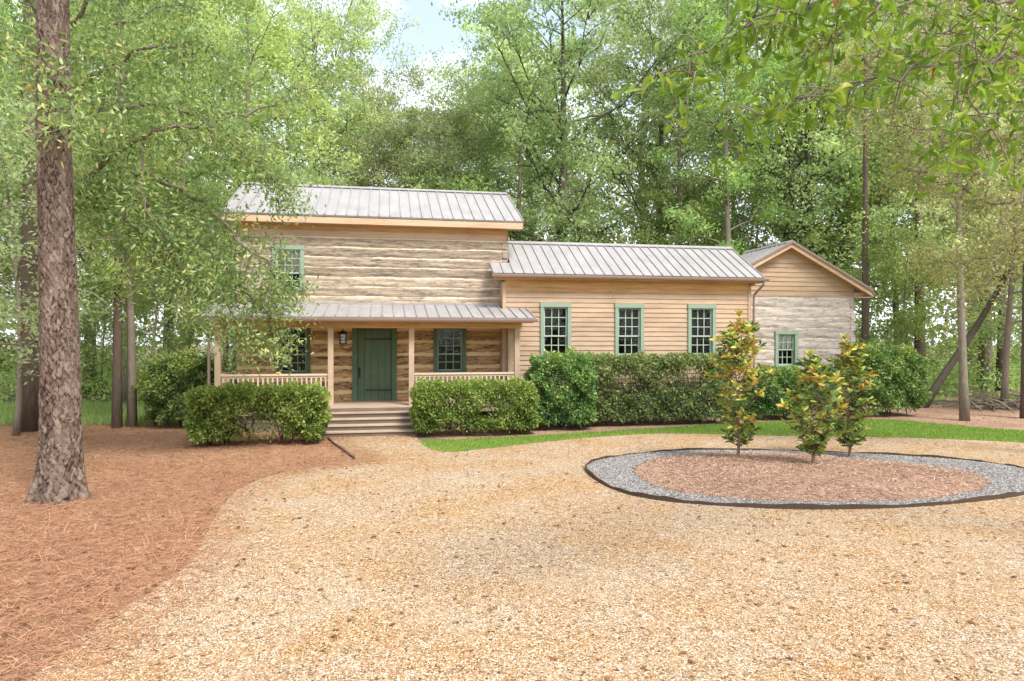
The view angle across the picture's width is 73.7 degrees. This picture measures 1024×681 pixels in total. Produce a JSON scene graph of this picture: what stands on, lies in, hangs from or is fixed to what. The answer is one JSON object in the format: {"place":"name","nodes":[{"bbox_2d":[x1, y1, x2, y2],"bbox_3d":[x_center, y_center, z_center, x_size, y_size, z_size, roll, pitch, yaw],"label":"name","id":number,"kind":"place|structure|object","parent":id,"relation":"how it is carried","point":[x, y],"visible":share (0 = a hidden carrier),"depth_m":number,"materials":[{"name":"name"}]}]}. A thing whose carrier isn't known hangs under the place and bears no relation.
{"place":"outdoors","nodes":[
{"label":"outdoors","id":0,"kind":"place"},
{"bbox_2d":[0,0,1022,345],"label":"sky","id":1,"kind":"structure","parent":0,"point":[436,31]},
{"bbox_2d":[0,346,1023,638],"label":"ground","id":2,"kind":"structure","parent":0,"point":[420,438],"depth_m":28.74,"materials":[{"name":"green plant"}]},
{"bbox_2d":[0,193,21,341],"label":"understorey tree","id":3,"kind":"object","parent":2,"relation":"on","point":[5,272],"visible":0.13,"depth_m":27.59,"materials":[{"name":"green plant"}]},
{"bbox_2d":[0,141,122,346],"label":"understorey tree","id":4,"kind":"object","parent":2,"relation":"on","point":[78,274],"visible":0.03,"depth_m":34.08,"materials":[{"name":"green plant"}]},
{"bbox_2d":[0,103,139,384],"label":"understorey tree","id":5,"kind":"object","parent":2,"relation":"on","point":[8,351],"visible":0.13,"depth_m":25.01,"materials":[{"name":"green plant"}]},
{"bbox_2d":[0,0,173,262],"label":"broad oak tree","id":6,"kind":"object","parent":2,"relation":"on","point":[22,95],"visible":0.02,"depth_m":37.79,"materials":[{"name":"green plant"}]},
{"bbox_2d":[0,398,183,425],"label":"weeds","id":7,"kind":"object","parent":2,"relation":"on","point":[100,413],"visible":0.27,"depth_m":20.42,"materials":[{"name":"green plant"}]},
{"bbox_2d":[0,0,229,394],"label":"broad oak tree","id":8,"kind":"object","parent":2,"relation":"on","point":[2,15],"visible":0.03,"depth_m":30.05,"materials":[{"name":"green plant"}]},
{"bbox_2d":[79,268,150,398],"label":"understorey tree","id":9,"kind":"object","parent":2,"relation":"on","point":[103,350],"visible":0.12,"depth_m":28.12,"materials":[{"name":"green plant"}]},
{"bbox_2d":[69,0,224,403],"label":"slender tree","id":10,"kind":"object","parent":2,"relation":"on","point":[124,381],"visible":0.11,"depth_m":24.32,"materials":[{"name":"green plant"}]},
{"bbox_2d":[77,209,225,399],"bbox_3d":[-11.493,-1.024,21.541,4.975,6.920,4.494,0,0,40],"label":"understorey tree","id":11,"kind":"object","parent":2,"relation":"on","point":[175,340],"visible":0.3,"depth_m":21.12,"materials":[{"name":"green plant"}]},
{"bbox_2d":[99,144,232,352],"bbox_3d":[-17.377,-3.967,35.306,7.789,12.812,7.777,0,0,31],"label":"understorey tree","id":12,"kind":"object","parent":2,"relation":"on","point":[168,322],"visible":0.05,"depth_m":34.83,"materials":[{"name":"green plant"}]},
{"bbox_2d":[77,0,276,400],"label":"slender tree","id":13,"kind":"object","parent":2,"relation":"on","point":[207,171],"visible":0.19,"depth_m":25.95,"materials":[{"name":"green plant"}]},
{"bbox_2d":[0,422,357,680],"bbox_3d":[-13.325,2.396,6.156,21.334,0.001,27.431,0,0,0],"label":"pine straw bed","id":14,"kind":"object","parent":2,"relation":"on","point":[193,488],"visible":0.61,"depth_m":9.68,"materials":[{"name":"brown plant"}]},
{"bbox_2d":[20,0,39,432],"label":"tall pine tree","id":15,"kind":"object","parent":14,"relation":"on","point":[30,411],"visible":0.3,"depth_m":17.99,"materials":[{"name":"brown plant"}]},
{"bbox_2d":[1,0,114,504],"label":"foreground pine tree","id":16,"kind":"object","parent":14,"relation":"on","point":[60,471],"visible":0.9,"depth_m":10.16,"materials":[{"name":"brown plant"}]},
{"bbox_2d":[0,91,128,435],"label":"understorey tree","id":17,"kind":"object","parent":14,"relation":"on","point":[12,234],"visible":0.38,"depth_m":16.93,"materials":[{"name":"green plant"}]},
{"bbox_2d":[19,0,208,426],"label":"slender tree","id":18,"kind":"object","parent":14,"relation":"on","point":[131,418],"visible":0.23,"depth_m":18.90,"materials":[{"name":"green plant"}]},
{"bbox_2d":[111,0,174,428],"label":"tall pine tree","id":19,"kind":"object","parent":14,"relation":"on","point":[117,415],"visible":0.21,"depth_m":18.61,"materials":[{"name":"brown plant"}]},
{"bbox_2d":[131,344,229,427],"bbox_3d":[-9.214,1.245,19.064,2.691,2.317,2.134,0,0,-10],"label":"holly bush","id":20,"kind":"object","parent":14,"relation":"on","point":[163,373],"visible":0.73,"depth_m":18.50,"materials":[{"name":"green plant"}]},
{"bbox_2d":[0,0,369,383],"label":"leafy oak tree","id":21,"kind":"object","parent":14,"relation":"on","point":[99,202],"visible":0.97,"depth_m":12.85,"materials":[{"name":"green plant"}]},
{"bbox_2d":[182,380,334,446],"bbox_3d":[-5.843,1.654,15.861,3.350,1.504,1.483,0,0,-10],"label":"boxy shrub","id":22,"kind":"object","parent":14,"relation":"on","point":[310,403],"visible":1,"depth_m":15.43,"materials":[{"name":"green plant"}]},
{"bbox_2d":[76,0,291,354],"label":"broad oak tree","id":23,"kind":"object","parent":2,"relation":"on","point":[199,173],"visible":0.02,"depth_m":47.70,"materials":[{"name":"green plant"}]},
{"bbox_2d":[129,0,250,345],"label":"slender tree","id":24,"kind":"object","parent":2,"relation":"on","point":[216,156],"visible":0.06,"depth_m":38.07,"materials":[{"name":"green plant"}]},
{"bbox_2d":[152,184,236,372],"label":"understorey tree","id":25,"kind":"object","parent":2,"relation":"on","point":[227,253],"visible":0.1,"depth_m":27.58,"materials":[{"name":"green plant"}]},
{"bbox_2d":[166,162,242,372],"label":"understorey tree","id":26,"kind":"object","parent":2,"relation":"on","point":[208,192],"visible":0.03,"depth_m":31.25,"materials":[{"name":"green plant"}]},
{"bbox_2d":[110,0,373,383],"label":"broad oak tree","id":27,"kind":"object","parent":2,"relation":"on","point":[276,55],"visible":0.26,"depth_m":32.24,"materials":[{"name":"green plant"}]},
{"bbox_2d":[149,0,361,373],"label":"broad oak tree","id":28,"kind":"object","parent":2,"relation":"on","point":[239,23],"visible":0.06,"depth_m":43.64,"materials":[{"name":"green plant"}]},
{"bbox_2d":[261,156,359,185],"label":"understorey tree","id":29,"kind":"object","parent":2,"relation":"on","point":[311,179],"visible":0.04,"depth_m":28.90,"materials":[{"name":"green plant"}]},
{"bbox_2d":[205,0,417,186],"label":"broad oak tree","id":30,"kind":"object","parent":2,"relation":"on","point":[348,112],"visible":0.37,"depth_m":37.48,"materials":[{"name":"green plant"}]},
{"bbox_2d":[284,0,407,186],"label":"slender tree","id":31,"kind":"object","parent":2,"relation":"on","point":[371,69],"visible":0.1,"depth_m":45.13,"materials":[{"name":"green plant"}]},
{"bbox_2d":[288,57,418,186],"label":"understorey tree","id":32,"kind":"object","parent":2,"relation":"on","point":[380,105],"visible":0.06,"depth_m":44.58,"materials":[{"name":"green plant"}]},
{"bbox_2d":[313,3,428,188],"bbox_3d":[-7.519,-7.829,37.647,7.773,20.528,6.387,0,0,41],"label":"slender tree","id":33,"kind":"object","parent":2,"relation":"on","point":[368,157],"visible":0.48,"depth_m":37.29,"materials":[{"name":"green plant"}]},
{"bbox_2d":[325,102,480,189],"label":"broad oak tree","id":34,"kind":"object","parent":2,"relation":"on","point":[400,162],"visible":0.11,"depth_m":36.32,"materials":[{"name":"green plant"}]},
{"bbox_2d":[354,98,453,187],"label":"understorey tree","id":35,"kind":"object","parent":2,"relation":"on","point":[426,108],"visible":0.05,"depth_m":40.14,"materials":[{"name":"green plant"}]},
{"bbox_2d":[341,110,488,187],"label":"broad oak tree","id":36,"kind":"object","parent":2,"relation":"on","point":[410,151],"visible":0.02,"depth_m":45.44,"materials":[{"name":"green plant"}]},
{"bbox_2d":[377,65,531,240],"bbox_3d":[-2.998,-5.806,37.075,9.905,16.477,10.613,0,0,-14],"label":"broad oak tree","id":37,"kind":"object","parent":2,"relation":"on","point":[411,112],"visible":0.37,"depth_m":35.51,"materials":[{"name":"green plant"}]},
{"bbox_2d":[399,84,517,196],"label":"broad oak tree","id":38,"kind":"object","parent":2,"relation":"on","point":[464,148],"depth_m":43.30,"materials":[{"name":"green plant"}]},
{"bbox_2d":[401,167,523,240],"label":"understorey tree","id":39,"kind":"object","parent":2,"relation":"on","point":[479,177],"visible":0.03,"depth_m":33.26,"materials":[{"name":"green plant"}]},
{"bbox_2d":[427,26,522,192],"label":"slender tree","id":40,"kind":"object","parent":2,"relation":"on","point":[472,91],"visible":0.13,"depth_m":38.69,"materials":[{"name":"green plant"}]},
{"bbox_2d":[380,30,599,240],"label":"broad oak tree","id":41,"kind":"object","parent":2,"relation":"on","point":[444,77],"visible":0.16,"depth_m":42.67,"materials":[{"name":"green plant"}]},
{"bbox_2d":[0,311,1021,410],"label":"undergrowth","id":42,"kind":"object","parent":2,"relation":"on","point":[1015,379],"visible":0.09,"depth_m":29.27,"materials":[{"name":"green plant"}]},
{"bbox_2d":[0,53,1021,370],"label":"distant woods","id":43,"kind":"object","parent":2,"relation":"on","point":[948,323],"visible":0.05,"depth_m":63.48,"materials":[{"name":"green plant"}]},
{"bbox_2d":[0,405,1023,680],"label":"dry leaf litter","id":44,"kind":"object","parent":2,"relation":"on","point":[374,535],"visible":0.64,"depth_m":7.96,"materials":[{"name":"brown plant"}]},
{"bbox_2d":[433,37,611,242],"bbox_3d":[0.318,-6.354,35.229,9.537,17.576,10.321,0,0,7],"label":"broad oak tree","id":45,"kind":"object","parent":2,"relation":"on","point":[498,124],"visible":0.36,"depth_m":34.33,"materials":[{"name":"green plant"}]},
{"bbox_2d":[198,182,874,436],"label":"log house","id":46,"kind":"structure","parent":2,"relation":"on","point":[445,285],"depth_m":20.02,"materials":[{"name":"brown wood"}]},
{"bbox_2d":[272,245,304,289],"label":"window","id":47,"kind":"structure","parent":46,"relation":"in","point":[298,264],"depth_m":19.20,"materials":[{"name":"green glass"}]},
{"bbox_2d":[276,328,310,373],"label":"window","id":48,"kind":"structure","parent":46,"relation":"in","point":[297,361],"depth_m":19.30,"materials":[{"name":"green paint"}]},
{"bbox_2d":[358,329,391,399],"bbox_3d":[-3.916,0.699,19.582,0.998,2.027,0.156,0,0,-10],"label":"door","id":49,"kind":"structure","parent":46,"relation":"in","point":[374,346],"depth_m":19.59,"materials":[{"name":"green paint"}]},
{"bbox_2d":[433,328,466,372],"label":"window","id":50,"kind":"structure","parent":46,"relation":"in","point":[449,343],"depth_m":20.08,"materials":[{"name":"green paint"}]},
{"bbox_2d":[540,302,571,356],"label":"window","id":51,"kind":"structure","parent":46,"relation":"in","point":[555,318],"depth_m":20.14,"materials":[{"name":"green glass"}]},
{"bbox_2d":[614,303,644,354],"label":"window","id":52,"kind":"structure","parent":46,"relation":"in","point":[629,317],"depth_m":20.55,"materials":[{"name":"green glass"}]},
{"bbox_2d":[687,304,715,354],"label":"window","id":53,"kind":"structure","parent":46,"relation":"in","point":[701,317],"depth_m":20.97,"materials":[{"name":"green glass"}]},
{"bbox_2d":[774,331,798,366],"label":"window","id":54,"kind":"structure","parent":46,"relation":"in","point":[786,342],"depth_m":23.07,"materials":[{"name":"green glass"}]},
{"bbox_2d":[436,3,652,243],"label":"broad oak tree","id":55,"kind":"object","parent":2,"relation":"on","point":[499,43],"visible":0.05,"depth_m":45.16,"materials":[{"name":"green plant"}]},
{"bbox_2d":[509,180,608,242],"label":"understorey tree","id":56,"kind":"object","parent":2,"relation":"on","point":[580,211],"visible":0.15,"depth_m":33.82,"materials":[{"name":"green plant"}]},
{"bbox_2d":[397,0,766,243],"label":"broad oak tree","id":57,"kind":"object","parent":2,"relation":"on","point":[497,16],"visible":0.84,"depth_m":31.65,"materials":[{"name":"green plant"}]},
{"bbox_2d":[527,0,758,245],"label":"broad oak tree","id":58,"kind":"object","parent":2,"relation":"on","point":[609,106],"visible":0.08,"depth_m":45.72,"materials":[{"name":"green plant"}]},
{"bbox_2d":[618,171,736,245],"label":"understorey tree","id":59,"kind":"object","parent":2,"relation":"on","point":[645,239],"visible":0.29,"depth_m":32.99,"materials":[{"name":"green plant"}]},
{"bbox_2d":[526,0,830,244],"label":"broad oak tree","id":60,"kind":"object","parent":2,"relation":"on","point":[617,64],"visible":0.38,"depth_m":35.76,"materials":[{"name":"green plant"}]},
{"bbox_2d":[618,0,753,245],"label":"slender tree","id":61,"kind":"object","parent":2,"relation":"on","point":[680,132],"visible":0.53,"depth_m":32.37,"materials":[{"name":"green plant"}]},
{"bbox_2d":[418,405,1023,439],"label":"mulched border","id":62,"kind":"object","parent":2,"relation":"on","point":[947,416],"visible":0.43,"depth_m":19.95,"materials":[{"name":"brown plant"}]},
{"bbox_2d":[408,376,541,435],"bbox_3d":[-0.940,1.651,17.455,3.392,1.509,1.500,0,0,-10],"label":"boxy shrub","id":63,"kind":"object","parent":62,"relation":"on","point":[425,395],"visible":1,"depth_m":17.03,"materials":[{"name":"green plant"}]},
{"bbox_2d":[523,346,597,429],"bbox_3d":[1.317,1.270,18.650,2.120,2.265,2.012,0,0,-10],"label":"rounded shrub","id":64,"kind":"object","parent":62,"relation":"on","point":[570,362],"visible":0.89,"depth_m":18.10,"materials":[{"name":"green plant"}]},
{"bbox_2d":[576,350,734,425],"bbox_3d":[4.027,1.315,19.823,4.835,2.177,1.900,0,0,-10],"label":"long hedge","id":65,"kind":"object","parent":62,"relation":"on","point":[665,365],"visible":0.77,"depth_m":19.20,"materials":[{"name":"green plant"}]},
{"bbox_2d":[743,364,809,419],"bbox_3d":[8.086,1.553,20.993,2.099,1.700,1.894,0,0,-10],"label":"rounded shrub","id":66,"kind":"object","parent":62,"relation":"on","point":[768,402],"visible":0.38,"depth_m":20.38,"materials":[{"name":"green plant"}]},
{"bbox_2d":[837,339,931,415],"bbox_3d":[11.847,1.175,21.922,2.911,2.457,2.225,0,0,-10],"label":"rounded shrub","id":67,"kind":"object","parent":62,"relation":"on","point":[907,364],"visible":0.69,"depth_m":21.24,"materials":[{"name":"green plant"}]},
{"bbox_2d":[880,0,1023,420],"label":"slender tree","id":68,"kind":"object","parent":62,"relation":"on","point":[964,410],"visible":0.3,"depth_m":20.39,"materials":[{"name":"green plant"}]},
{"bbox_2d":[892,13,1023,408],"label":"understorey tree","id":69,"kind":"object","parent":62,"relation":"on","point":[1004,393],"visible":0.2,"depth_m":23.92,"materials":[{"name":"green plant"}]},
{"bbox_2d":[933,388,1019,412],"bbox_3d":[17.166,2.074,23.723,4.171,0.694,2.804,0,0,0],"label":"brush pile","id":70,"kind":"object","parent":62,"relation":"on","point":[993,403],"visible":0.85,"depth_m":23.75,"materials":[{"name":"brown plant"}]},
{"bbox_2d":[978,17,1023,418],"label":"tall pine tree","id":71,"kind":"object","parent":62,"relation":"on","point":[1021,414],"visible":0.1,"depth_m":20.96,"materials":[{"name":"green plant"}]},
{"bbox_2d":[987,45,1023,306],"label":"slender tree","id":72,"kind":"object","parent":62,"relation":"on","point":[1010,195],"visible":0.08,"depth_m":23.09,"materials":[{"name":"green plant"}]},
{"bbox_2d":[637,0,814,254],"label":"slender tree","id":73,"kind":"object","parent":2,"relation":"on","point":[727,188],"visible":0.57,"depth_m":30.76,"materials":[{"name":"green plant"}]},
{"bbox_2d":[631,0,825,244],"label":"understorey tree","id":74,"kind":"object","parent":2,"relation":"on","point":[687,158],"visible":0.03,"depth_m":45.45,"materials":[{"name":"green plant"}]},
{"bbox_2d":[692,122,823,255],"bbox_3d":[12.646,-4.194,34.562,7.724,13.266,7.736,0,0,38],"label":"understorey tree","id":75,"kind":"object","parent":2,"relation":"on","point":[745,217],"visible":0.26,"depth_m":33.69,"materials":[{"name":"green plant"}]},
{"bbox_2d":[655,0,951,268],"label":"broad oak tree","id":76,"kind":"object","parent":2,"relation":"on","point":[814,168],"visible":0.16,"depth_m":33.04,"materials":[{"name":"green plant"}]},
{"bbox_2d":[763,1,889,260],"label":"slender tree","id":77,"kind":"object","parent":2,"relation":"on","point":[829,179],"visible":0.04,"depth_m":37.25,"materials":[{"name":"green plant"}]},
{"bbox_2d":[708,0,946,286],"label":"broad oak tree","id":78,"kind":"object","parent":2,"relation":"on","point":[834,142],"visible":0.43,"depth_m":31.61,"materials":[{"name":"green plant"}]},
{"bbox_2d":[808,375,856,414],"bbox_3d":[10.110,1.751,21.985,2.015,1.310,1.563,0,0,-10],"label":"rounded shrub","id":79,"kind":"object","parent":2,"relation":"on","point":[821,394],"visible":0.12,"depth_m":21.56,"materials":[{"name":"green plant"}]},
{"bbox_2d":[728,0,962,327],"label":"broad oak tree","id":80,"kind":"object","parent":2,"relation":"on","point":[889,302],"visible":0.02,"depth_m":45.24,"materials":[{"name":"green plant"}]},
{"bbox_2d":[818,0,914,392],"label":"tall pine tree","id":81,"kind":"object","parent":2,"relation":"on","point":[864,317],"visible":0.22,"depth_m":28.36,"materials":[{"name":"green plant"}]},
{"bbox_2d":[759,117,977,377],"bbox_3d":[16.676,-4.258,33.976,10.752,13.413,10.084,0,0,-25],"label":"understorey tree","id":82,"kind":"object","parent":2,"relation":"on","point":[823,239],"visible":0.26,"depth_m":32.57,"materials":[{"name":"green plant"}]},
{"bbox_2d":[838,208,978,370],"bbox_3d":[16.747,-1.614,29.256,6.514,8.101,5.885,0,0,-37],"label":"understorey tree","id":83,"kind":"object","parent":2,"relation":"on","point":[890,261],"visible":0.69,"depth_m":28.23,"materials":[{"name":"green plant"}]},
{"bbox_2d":[798,0,1023,380],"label":"understorey tree","id":84,"kind":"object","parent":2,"relation":"on","point":[894,304],"visible":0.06,"depth_m":35.89,"materials":[{"name":"green plant"}]},
{"bbox_2d":[822,0,1020,390],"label":"tall pine tree","id":85,"kind":"object","parent":2,"relation":"on","point":[919,346],"visible":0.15,"depth_m":30.19,"materials":[{"name":"green plant"}]},
{"bbox_2d":[820,0,1023,385],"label":"broad oak tree","id":86,"kind":"object","parent":2,"relation":"on","point":[990,348],"visible":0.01,"depth_m":36.36,"materials":[{"name":"green plant"}]},
{"bbox_2d":[860,5,1022,375],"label":"broad oak tree","id":87,"kind":"object","parent":2,"relation":"on","point":[969,359],"visible":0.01,"depth_m":44.84,"materials":[{"name":"green plant"}]},
{"bbox_2d":[877,144,1023,388],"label":"understorey tree","id":88,"kind":"object","parent":2,"relation":"on","point":[986,337],"visible":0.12,"depth_m":33.10,"materials":[{"name":"green plant"}]},
{"bbox_2d":[920,176,1022,407],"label":"leaning tree","id":89,"kind":"object","parent":2,"relation":"on","point":[944,373],"visible":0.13,"depth_m":24.58,"materials":[{"name":"green plant"}]},
{"bbox_2d":[926,0,1023,391],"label":"tall pine tree","id":90,"kind":"object","parent":2,"relation":"on","point":[999,355],"visible":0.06,"depth_m":31.39,"materials":[{"name":"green plant"}]},
{"bbox_2d":[975,180,1021,368],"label":"understorey tree","id":91,"kind":"object","parent":2,"relation":"on","point":[1018,330],"visible":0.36,"depth_m":28.43,"materials":[{"name":"green plant"}]},
{"bbox_2d":[26,433,1023,680],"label":"gravel drive","id":92,"kind":"structure","parent":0,"point":[989,448],"depth_m":6.83,"materials":[{"name":"beige gravel"}]},
{"bbox_2d":[25,436,402,680],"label":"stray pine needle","id":93,"kind":"object","parent":92,"relation":"on","point":[134,618],"visible":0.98,"depth_m":6.18,"materials":[{"name":"plant"}]},
{"bbox_2d":[28,433,1023,680],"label":"gravel stones","id":94,"kind":"object","parent":92,"relation":"on","point":[622,630],"visible":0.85,"depth_m":6.21,"materials":[{"name":"beige gravel"}]},
{"bbox_2d":[585,448,1023,509],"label":"bed edging","id":95,"kind":"object","parent":92,"relation":"on","point":[813,506],"visible":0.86,"depth_m":10.11,"materials":[{"name":"grey stone"}]},
{"bbox_2d":[587,450,1023,504],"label":"grey gravel ring","id":96,"kind":"object","parent":92,"relation":"on","point":[730,498],"visible":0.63,"depth_m":11.70,"materials":[{"name":"grey gravel"}]},
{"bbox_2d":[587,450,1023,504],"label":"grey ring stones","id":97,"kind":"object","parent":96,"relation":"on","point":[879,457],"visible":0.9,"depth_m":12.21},
{"bbox_2d":[633,451,991,501],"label":"bed mulch","id":98,"kind":"object","parent":96,"relation":"on","point":[865,485],"visible":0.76,"depth_m":11.12,"materials":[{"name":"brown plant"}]},
{"bbox_2d":[700,309,777,456],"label":"magnolia sapling","id":99,"kind":"object","parent":98,"relation":"on","point":[742,364],"visible":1,"depth_m":13.18,"materials":[{"name":"green plant"}]},
{"bbox_2d":[776,349,848,463],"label":"magnolia sapling","id":100,"kind":"object","parent":98,"relation":"on","point":[805,382],"visible":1,"depth_m":12.14,"materials":[{"name":"green plant"}]},
{"bbox_2d":[817,333,879,456],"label":"magnolia sapling","id":101,"kind":"object","parent":98,"relation":"on","point":[848,358],"visible":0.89,"depth_m":13.78,"materials":[{"name":"green plant"}]},
{"bbox_2d":[611,0,1023,198],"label":"overhanging oak tree","id":102,"kind":"object","parent":92,"relation":"on","point":[848,24],"visible":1,"depth_m":5.06,"materials":[{"name":"green plant"}]},
{"bbox_2d":[815,0,1023,340],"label":"thin crowned tree","id":103,"kind":"object","parent":92,"relation":"on","point":[1017,202],"visible":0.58,"depth_m":13.87,"materials":[{"name":"green plant"}]},
{"bbox_2d":[420,418,1023,450],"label":"lawn","id":104,"kind":"structure","parent":0,"point":[582,435],"depth_m":17.15,"materials":[{"name":"green plant"}]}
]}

